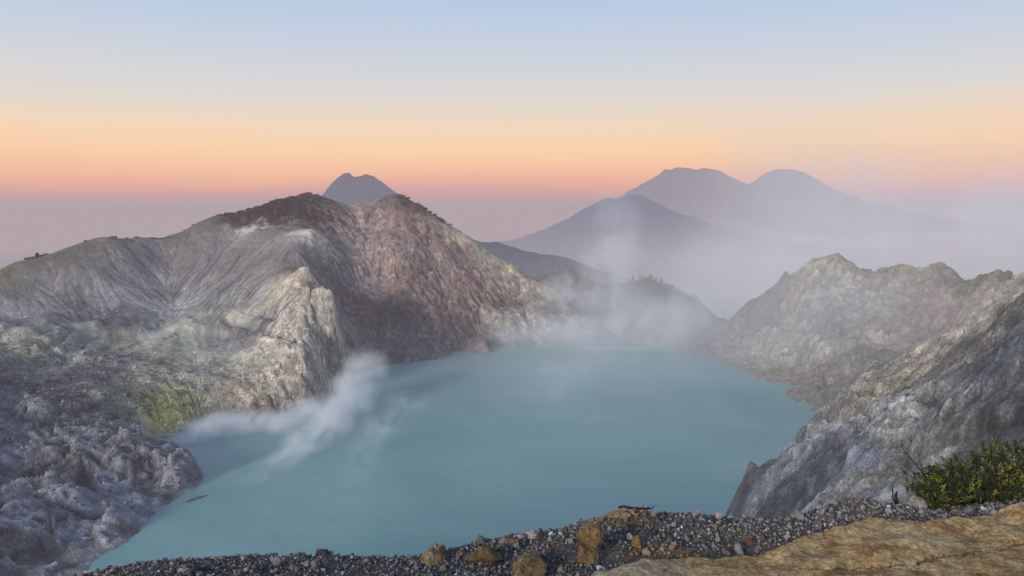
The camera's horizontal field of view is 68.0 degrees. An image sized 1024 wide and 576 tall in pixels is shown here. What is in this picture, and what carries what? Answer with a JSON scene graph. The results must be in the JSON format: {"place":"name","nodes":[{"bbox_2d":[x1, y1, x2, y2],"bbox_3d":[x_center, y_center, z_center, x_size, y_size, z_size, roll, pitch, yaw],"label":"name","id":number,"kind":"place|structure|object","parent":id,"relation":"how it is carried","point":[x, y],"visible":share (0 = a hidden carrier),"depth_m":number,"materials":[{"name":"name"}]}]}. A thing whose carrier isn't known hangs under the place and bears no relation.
{"place":"outdoors","nodes":[
{"label":"outdoors","id":0,"kind":"place"},
{"bbox_2d":[0,193,639,575],"bbox_3d":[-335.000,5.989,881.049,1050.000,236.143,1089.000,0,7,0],"label":"crater wall","id":1,"kind":"structure","parent":0,"point":[315,299],"depth_m":821.58,"materials":[{"name":"grey stone"}]},
{"bbox_2d":[0,339,264,511],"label":"rubble","id":2,"kind":"object","parent":1,"relation":"on","point":[133,458],"visible":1,"depth_m":649.87,"materials":[{"name":"grey stone"}]},
{"bbox_2d":[322,173,396,204],"bbox_3d":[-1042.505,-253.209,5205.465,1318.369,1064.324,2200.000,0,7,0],"label":"mountain","id":3,"kind":"structure","parent":0,"point":[347,188],"depth_m":4996.16,"materials":[{"name":"grey stone"}]},
{"bbox_2d":[62,346,821,575],"bbox_3d":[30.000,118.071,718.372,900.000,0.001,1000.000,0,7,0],"label":"lake water","id":4,"kind":"structure","parent":0,"point":[459,448],"depth_m":605.37,"materials":[{"name":"teal liquid"}]},
{"bbox_2d":[185,495,206,502],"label":"rock spit","id":5,"kind":"structure","parent":4,"relation":"in","point":[193,499],"depth_m":509.67,"materials":[{"name":"grey stone"}]},
{"bbox_2d":[0,204,1023,301],"bbox_3d":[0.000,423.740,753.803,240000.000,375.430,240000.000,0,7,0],"label":"ground","id":6,"kind":"structure","parent":0,"point":[28,230],"depth_m":13108.81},
{"bbox_2d":[0,0,1023,204],"label":"sky","id":7,"kind":"structure","parent":0,"point":[102,101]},
{"bbox_2d":[73,496,1023,575],"bbox_3d":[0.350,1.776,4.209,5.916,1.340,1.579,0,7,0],"label":"gravel","id":8,"kind":"structure","parent":0,"point":[275,559],"depth_m":3.95,"materials":[{"name":"grey gravel"}]},
{"bbox_2d":[315,549,329,556],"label":"boulder","id":9,"kind":"object","parent":8,"relation":"on","point":[321,552],"visible":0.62,"depth_m":3.89,"materials":[{"name":"stone"}]},
{"bbox_2d":[420,547,444,566],"bbox_3d":[-0.396,1.336,3.745,0.112,0.099,0.098,4,8,31],"label":"boulder","id":10,"kind":"object","parent":8,"relation":"on","point":[432,557],"visible":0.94,"depth_m":3.73,"materials":[{"name":"stone"}]},
{"bbox_2d":[431,542,445,553],"bbox_3d":[-0.376,1.334,3.868,0.067,0.097,0.077,5,9,40],"label":"boulder","id":11,"kind":"object","parent":8,"relation":"on","point":[440,548],"visible":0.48,"depth_m":3.84,"materials":[{"name":"stone"}]},
{"bbox_2d":[456,549,463,556],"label":"boulder","id":12,"kind":"object","parent":8,"relation":"on","point":[460,552],"visible":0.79,"depth_m":3.83,"materials":[{"name":"stone"}]},
{"bbox_2d":[468,545,504,563],"bbox_3d":[-0.127,1.325,3.739,0.167,0.130,0.149,5,8,35],"label":"boulder","id":13,"kind":"object","parent":8,"relation":"on","point":[486,554],"visible":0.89,"depth_m":3.69,"materials":[{"name":"stone"}]},
{"bbox_2d":[504,537,518,545],"bbox_3d":[-0.007,1.321,3.946,0.078,0.046,0.077,-4,8,-30],"label":"boulder","id":14,"kind":"object","parent":8,"relation":"on","point":[515,540],"visible":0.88,"depth_m":3.93,"materials":[{"name":"stone"}]},
{"bbox_2d":[512,553,546,575],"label":"boulder","id":15,"kind":"object","parent":8,"relation":"on","point":[528,564],"visible":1,"depth_m":3.57,"materials":[{"name":"stone"}]},
{"bbox_2d":[577,543,598,563],"bbox_3d":[0.374,1.314,3.716,0.103,0.120,0.096,1,7,11],"label":"boulder","id":16,"kind":"object","parent":8,"relation":"on","point":[587,554],"visible":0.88,"depth_m":3.68,"materials":[{"name":"stone"}]},
{"bbox_2d":[576,522,604,548],"bbox_3d":[0.386,1.216,3.736,0.145,0.139,0.114,1,7,9],"label":"boulder","id":17,"kind":"object","parent":8,"relation":"on","point":[589,534],"visible":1,"depth_m":3.69,"materials":[{"name":"stone"}]},
{"bbox_2d":[608,510,630,518],"bbox_3d":[0.607,1.287,4.298,0.130,0.051,0.099,0,7,0],"label":"boulder","id":18,"kind":"object","parent":8,"relation":"on","point":[612,515],"visible":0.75,"depth_m":4.28,"materials":[{"name":"stone"}]},
{"bbox_2d":[632,534,640,547],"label":"boulder","id":19,"kind":"object","parent":8,"relation":"on","point":[636,540],"visible":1,"depth_m":3.88,"materials":[{"name":"stone"}]},
{"bbox_2d":[618,503,656,509],"bbox_3d":[0.730,1.273,4.407,0.230,0.033,0.060,0,7,0],"label":"fallen branch","id":20,"kind":"object","parent":8,"relation":"on","point":[630,507],"visible":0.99,"depth_m":4.39,"materials":[{"name":"brown wood"}]},
{"bbox_2d":[591,502,1023,575],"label":"rock ledge","id":21,"kind":"object","parent":8,"relation":"on","point":[841,550],"visible":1,"depth_m":3.69,"materials":[{"name":"stone"}]},
{"bbox_2d":[892,484,898,504],"bbox_3d":[2.337,1.267,4.629,0.046,0.162,0.026,2,7,19],"label":"dead stump","id":22,"kind":"object","parent":8,"relation":"on","point":[895,498],"visible":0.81,"depth_m":4.62,"materials":[{"name":"grey wood"}]},
{"bbox_2d":[907,495,927,509],"bbox_3d":[2.411,1.299,4.525,0.118,0.126,0.076,3,7,26],"label":"boulder","id":23,"kind":"object","parent":8,"relation":"on","point":[914,501],"visible":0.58,"depth_m":4.50,"materials":[{"name":"stone"}]},
{"bbox_2d":[897,437,1023,511],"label":"shrub","id":24,"kind":"object","parent":8,"relation":"on","point":[964,482],"visible":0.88,"depth_m":4.62,"materials":[{"name":"green plant"}]},
{"bbox_2d":[473,239,746,319],"bbox_3d":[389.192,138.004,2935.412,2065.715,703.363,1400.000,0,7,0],"label":"mountain","id":25,"kind":"structure","parent":0,"point":[531,264],"depth_m":2866.33,"materials":[{"name":"grey stone"}]},
{"bbox_2d":[531,270,726,351],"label":"hill","id":26,"kind":"structure","parent":0,"point":[686,332],"depth_m":1186.62,"materials":[{"name":"grey stone"}]},
{"bbox_2d":[527,267,707,323],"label":"woods","id":27,"kind":"object","parent":26,"relation":"on","point":[632,280],"visible":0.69,"depth_m":1254.38,"materials":[{"name":"green plant"}]},
{"bbox_2d":[487,194,856,263],"bbox_3d":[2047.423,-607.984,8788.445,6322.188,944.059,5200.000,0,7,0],"label":"mountain","id":28,"kind":"structure","parent":0,"point":[633,228],"depth_m":8289.43,"materials":[{"name":"grey stone"}]},
{"bbox_2d":[616,167,1002,236],"bbox_3d":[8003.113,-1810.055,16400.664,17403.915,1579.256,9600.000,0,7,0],"label":"mountain","id":29,"kind":"structure","parent":0,"point":[778,201],"depth_m":15105.97,"materials":[{"name":"grey stone"}]},
{"bbox_2d":[677,253,1023,413],"bbox_3d":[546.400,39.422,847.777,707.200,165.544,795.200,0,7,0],"label":"hill","id":30,"kind":"structure","parent":0,"point":[824,330],"depth_m":895.30,"materials":[{"name":"grey stone"}]},
{"bbox_2d":[726,291,1023,518],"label":"cliff","id":31,"kind":"structure","parent":0,"point":[958,391],"depth_m":240.62,"materials":[{"name":"grey stone"}]}
]}

